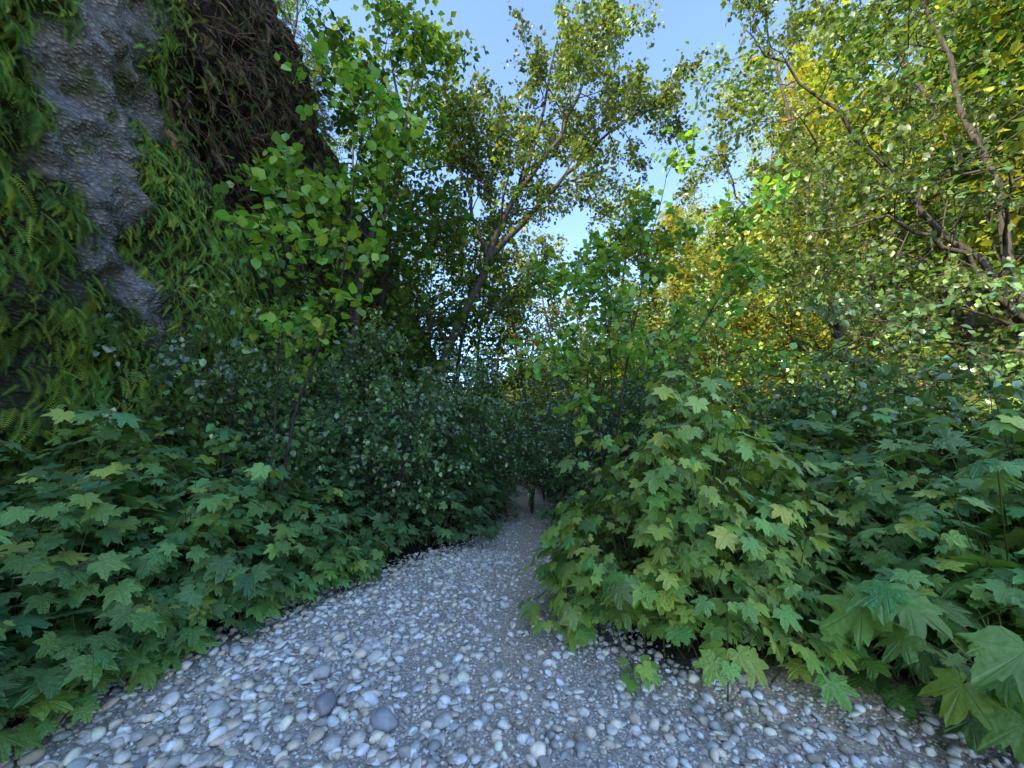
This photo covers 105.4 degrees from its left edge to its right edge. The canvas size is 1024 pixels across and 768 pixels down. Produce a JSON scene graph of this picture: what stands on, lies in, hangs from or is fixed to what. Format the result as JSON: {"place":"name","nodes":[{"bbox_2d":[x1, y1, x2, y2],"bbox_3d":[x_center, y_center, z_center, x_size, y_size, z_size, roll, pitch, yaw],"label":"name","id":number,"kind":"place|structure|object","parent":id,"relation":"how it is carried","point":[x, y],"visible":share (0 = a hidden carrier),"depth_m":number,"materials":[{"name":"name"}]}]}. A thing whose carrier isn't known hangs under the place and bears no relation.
{"place":"outdoors","nodes":[
{"label":"outdoors","id":0,"kind":"place"},
{"bbox_2d":[0,0,437,521],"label":"cliff","id":1,"kind":"structure","parent":0,"point":[101,71],"depth_m":5.43,"materials":[{"name":"grey stone"}]},
{"bbox_2d":[0,0,391,520],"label":"cliff ferns","id":2,"kind":"object","parent":1,"relation":"on","point":[83,328],"visible":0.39,"depth_m":4.63,"materials":[{"name":"green plant"}]},
{"bbox_2d":[158,0,358,308],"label":"hanging roots","id":3,"kind":"object","parent":1,"relation":"hanging from","point":[324,133],"visible":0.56,"depth_m":9.15,"materials":[{"name":"brown plant"}]},
{"bbox_2d":[274,0,428,307],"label":"cliff top forest","id":4,"kind":"object","parent":1,"relation":"on","point":[290,4],"visible":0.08,"depth_m":20.24,"materials":[{"name":"green plant"}]},
{"bbox_2d":[7,467,1015,767],"bbox_3d":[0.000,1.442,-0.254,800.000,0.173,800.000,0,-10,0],"label":"ground","id":5,"kind":"structure","parent":0,"point":[671,651],"depth_m":2.45,"materials":[{"name":"grey gravel"}]},
{"bbox_2d":[0,403,405,762],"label":"thimbleberry thicket","id":6,"kind":"object","parent":5,"relation":"on","point":[77,555],"visible":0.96,"depth_m":2.98,"materials":[{"name":"green plant"}]},
{"bbox_2d":[65,293,361,524],"bbox_3d":[-3.922,0.571,5.551,3.405,3.636,3.824,3,-10,-15],"label":"arching shrub","id":7,"kind":"object","parent":5,"relation":"on","point":[180,361],"visible":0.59,"depth_m":4.97,"materials":[{"name":"green plant"}]},
{"bbox_2d":[206,698,227,719],"bbox_3d":[-1.743,1.927,2.302,0.102,0.077,0.139,8,-13,-37],"label":"pebble","id":8,"kind":"object","parent":5,"relation":"on","point":[217,708],"visible":0.93,"depth_m":2.28,"materials":[{"name":"white stone"}]},
{"bbox_2d":[182,283,364,487],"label":"arching shrub","id":9,"kind":"object","parent":5,"relation":"on","point":[216,296],"visible":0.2,"depth_m":6.12,"materials":[{"name":"green plant"}]},
{"bbox_2d":[311,664,331,679],"bbox_3d":[-1.296,1.963,2.656,0.114,0.088,0.131,0,-10,0],"label":"pebble","id":10,"kind":"object","parent":5,"relation":"on","point":[322,671],"visible":0.95,"depth_m":2.63,"materials":[{"name":"white stone"}]},
{"bbox_2d":[213,26,434,563],"bbox_3d":[-2.188,-0.997,4.704,2.218,6.599,2.373,4,-11,-21],"label":"young alder tree","id":11,"kind":"object","parent":5,"relation":"on","point":[274,163],"visible":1,"depth_m":4.53,"materials":[{"name":"green plant"}]},
{"bbox_2d":[232,328,417,541],"bbox_3d":[-2.777,0.922,5.914,2.541,3.310,3.050,0,-10,0],"label":"arching shrub","id":12,"kind":"object","parent":5,"relation":"on","point":[326,418],"visible":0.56,"depth_m":5.22,"materials":[{"name":"green plant"}]},
{"bbox_2d":[314,688,335,717],"bbox_3d":[-1.119,1.920,2.334,0.117,0.109,0.168,0,-10,0],"label":"pebble","id":13,"kind":"object","parent":5,"relation":"on","point":[324,704],"visible":0.9,"depth_m":2.30,"materials":[{"name":"grey stone"}]},
{"bbox_2d":[250,326,409,447],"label":"arching shrub","id":14,"kind":"object","parent":5,"relation":"on","point":[367,355],"visible":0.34,"depth_m":8.26,"materials":[{"name":"green plant"}]},
{"bbox_2d":[321,734,341,751],"bbox_3d":[-0.952,1.888,2.052,0.099,0.069,0.110,0,-10,0],"label":"pebble","id":15,"kind":"object","parent":5,"relation":"on","point":[331,742],"visible":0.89,"depth_m":2.03,"materials":[{"name":"white stone"}]},
{"bbox_2d":[268,274,408,414],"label":"arching shrub","id":16,"kind":"object","parent":5,"relation":"on","point":[376,315],"visible":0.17,"depth_m":10.57,"materials":[{"name":"green plant"}]},
{"bbox_2d":[165,433,523,563],"bbox_3d":[-2.373,1.764,7.041,5.287,1.995,4.930,0,-10,0],"label":"thimbleberry thicket","id":17,"kind":"object","parent":5,"relation":"on","point":[462,506],"visible":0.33,"depth_m":6.09,"materials":[{"name":"green plant"}]},
{"bbox_2d":[263,349,492,551],"bbox_3d":[-1.821,1.020,5.693,3.129,2.768,2.786,4,-11,-22],"label":"arching shrub","id":18,"kind":"object","parent":5,"relation":"on","point":[423,449],"visible":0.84,"depth_m":5.40,"materials":[{"name":"green plant"}]},
{"bbox_2d":[369,706,399,732],"bbox_3d":[-0.729,1.899,2.199,0.171,0.116,0.106,-5,-11,28],"label":"pebble","id":19,"kind":"object","parent":5,"relation":"on","point":[383,719],"visible":0.89,"depth_m":2.17,"materials":[{"name":"grey stone"}]},
{"bbox_2d":[340,320,502,545],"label":"arching shrub","id":20,"kind":"object","parent":5,"relation":"on","point":[479,409],"visible":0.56,"depth_m":6.89,"materials":[{"name":"green plant"}]},
{"bbox_2d":[408,362,520,452],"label":"arching shrub","id":21,"kind":"object","parent":5,"relation":"on","point":[497,384],"visible":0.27,"depth_m":10.81,"materials":[{"name":"green plant"}]},
{"bbox_2d":[407,332,536,518],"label":"arching shrub","id":22,"kind":"object","parent":5,"relation":"on","point":[490,442],"visible":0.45,"depth_m":8.56,"materials":[{"name":"green plant"}]},
{"bbox_2d":[450,416,546,508],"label":"arching shrub","id":23,"kind":"object","parent":5,"relation":"on","point":[494,462],"visible":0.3,"depth_m":10.02,"materials":[{"name":"green plant"}]},
{"bbox_2d":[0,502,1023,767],"bbox_3d":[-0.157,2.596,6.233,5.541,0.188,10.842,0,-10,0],"label":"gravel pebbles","id":24,"kind":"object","parent":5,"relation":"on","point":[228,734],"visible":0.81,"depth_m":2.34,"materials":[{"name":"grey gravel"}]},
{"bbox_2d":[479,403,577,513],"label":"arching shrub","id":25,"kind":"object","parent":5,"relation":"on","point":[528,470],"visible":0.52,"depth_m":9.63,"materials":[{"name":"green plant"}]},
{"bbox_2d":[238,0,821,503],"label":"canyon forest","id":26,"kind":"object","parent":5,"relation":"on","point":[398,16],"visible":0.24,"depth_m":12.85,"materials":[{"name":"green plant"}]},
{"bbox_2d":[505,352,592,501],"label":"arching shrub","id":27,"kind":"object","parent":5,"relation":"on","point":[539,396],"visible":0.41,"depth_m":12.59,"materials":[{"name":"green plant"}]},
{"bbox_2d":[391,0,708,499],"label":"alder tree","id":28,"kind":"object","parent":5,"relation":"on","point":[582,149],"visible":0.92,"depth_m":13.40,"materials":[{"name":"green plant"}]},
{"bbox_2d":[510,390,609,502],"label":"arching shrub","id":29,"kind":"object","parent":5,"relation":"on","point":[538,420],"visible":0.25,"depth_m":10.34,"materials":[{"name":"green plant"}]},
{"bbox_2d":[566,708,576,716],"bbox_3d":[0.350,1.938,2.300,0.067,0.041,0.058,0,-10,0],"label":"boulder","id":30,"kind":"object","parent":5,"relation":"on","point":[571,712],"visible":0.9,"depth_m":2.28,"materials":[{"name":"white stone"}]},
{"bbox_2d":[545,377,648,480],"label":"arching shrub","id":31,"kind":"object","parent":5,"relation":"on","point":[566,449],"visible":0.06,"depth_m":9.32,"materials":[{"name":"green plant"}]},
{"bbox_2d":[535,366,664,496],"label":"arching shrub","id":32,"kind":"object","parent":5,"relation":"on","point":[550,449],"visible":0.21,"depth_m":8.03,"materials":[{"name":"green plant"}]},
{"bbox_2d":[544,330,715,541],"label":"arching shrub","id":33,"kind":"object","parent":5,"relation":"on","point":[592,422],"visible":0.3,"depth_m":6.23,"materials":[{"name":"green plant"}]},
{"bbox_2d":[568,303,714,434],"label":"arching shrub","id":34,"kind":"object","parent":5,"relation":"on","point":[651,340],"visible":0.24,"depth_m":8.05,"materials":[{"name":"green plant"}]},
{"bbox_2d":[507,122,809,547],"bbox_3d":[1.829,-0.544,5.389,3.799,5.954,2.165,0,-10,0],"label":"young alder tree","id":35,"kind":"object","parent":5,"relation":"on","point":[611,259],"visible":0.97,"depth_m":5.20,"materials":[{"name":"green plant"}]},
{"bbox_2d":[533,434,857,560],"bbox_3d":[2.324,1.731,6.601,3.866,1.983,4.853,0,-10,0],"label":"thimbleberry thicket","id":36,"kind":"object","parent":5,"relation":"on","point":[550,511],"visible":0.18,"depth_m":5.64,"materials":[{"name":"green plant"}]},
{"bbox_2d":[517,368,885,713],"bbox_3d":[1.508,1.063,3.679,2.823,2.297,2.666,-6,-12,32],"label":"thimbleberry bush","id":37,"kind":"object","parent":5,"relation":"on","point":[683,547],"visible":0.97,"depth_m":2.91,"materials":[{"name":"green plant"}]},
{"bbox_2d":[617,359,853,515],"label":"arching shrub","id":38,"kind":"object","parent":5,"relation":"on","point":[751,390],"visible":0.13,"depth_m":5.32,"materials":[{"name":"green plant"}]},
{"bbox_2d":[666,278,824,437],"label":"arching shrub","id":39,"kind":"object","parent":5,"relation":"on","point":[718,332],"visible":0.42,"depth_m":7.42,"materials":[{"name":"green plant"}]},
{"bbox_2d":[643,0,1023,517],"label":"alder tree","id":40,"kind":"object","parent":5,"relation":"on","point":[808,142],"visible":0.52,"depth_m":8.98,"materials":[{"name":"green plant"}]},
{"bbox_2d":[678,0,1023,395],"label":"alder tree","id":41,"kind":"object","parent":5,"relation":"on","point":[1001,205],"visible":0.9,"depth_m":5.66,"materials":[{"name":"green plant"}]},
{"bbox_2d":[683,358,1023,756],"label":"thimbleberry thicket","id":42,"kind":"object","parent":5,"relation":"on","point":[906,506],"visible":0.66,"depth_m":2.90,"materials":[{"name":"green plant"}]},
{"bbox_2d":[748,287,979,525],"bbox_3d":[4.677,0.681,5.550,2.541,3.704,3.050,-4,-11,23],"label":"arching shrub","id":43,"kind":"object","parent":5,"relation":"on","point":[806,404],"visible":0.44,"depth_m":5.00,"materials":[{"name":"green plant"}]},
{"bbox_2d":[760,335,1021,485],"bbox_3d":[6.001,0.823,6.250,3.073,3.406,3.738,-4,-11,22],"label":"arching shrub","id":44,"kind":"object","parent":5,"relation":"on","point":[817,370],"visible":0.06,"depth_m":6.61,"materials":[{"name":"green plant"}]},
{"bbox_2d":[769,559,1023,685],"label":"cow parsnip plant","id":45,"kind":"object","parent":5,"relation":"on","point":[913,620],"visible":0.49,"depth_m":2.20,"materials":[{"name":"green plant"}]},
{"bbox_2d":[795,253,1023,522],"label":"arching shrub","id":46,"kind":"object","parent":5,"relation":"on","point":[923,398],"visible":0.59,"depth_m":4.30,"materials":[{"name":"green plant"}]},
{"bbox_2d":[815,546,1023,762],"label":"cow parsnip plant","id":47,"kind":"object","parent":5,"relation":"on","point":[998,665],"visible":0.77,"depth_m":1.88,"materials":[{"name":"green plant"}]},
{"bbox_2d":[886,520,1023,620],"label":"cow parsnip plant","id":48,"kind":"object","parent":5,"relation":"on","point":[953,586],"visible":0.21,"depth_m":2.70,"materials":[{"name":"green plant"}]},
{"bbox_2d":[277,0,1013,392],"label":"sky","id":49,"kind":"structure","parent":0,"point":[701,23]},
{"bbox_2d":[458,240,1023,522],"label":"hillside","id":50,"kind":"structure","parent":0,"point":[979,319],"depth_m":11.29,"materials":[{"name":"green plant"}]},
{"bbox_2d":[528,0,1023,435],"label":"hillside forest","id":51,"kind":"object","parent":50,"relation":"on","point":[1007,44],"visible":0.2,"depth_m":10.29,"materials":[{"name":"green plant"}]}
]}

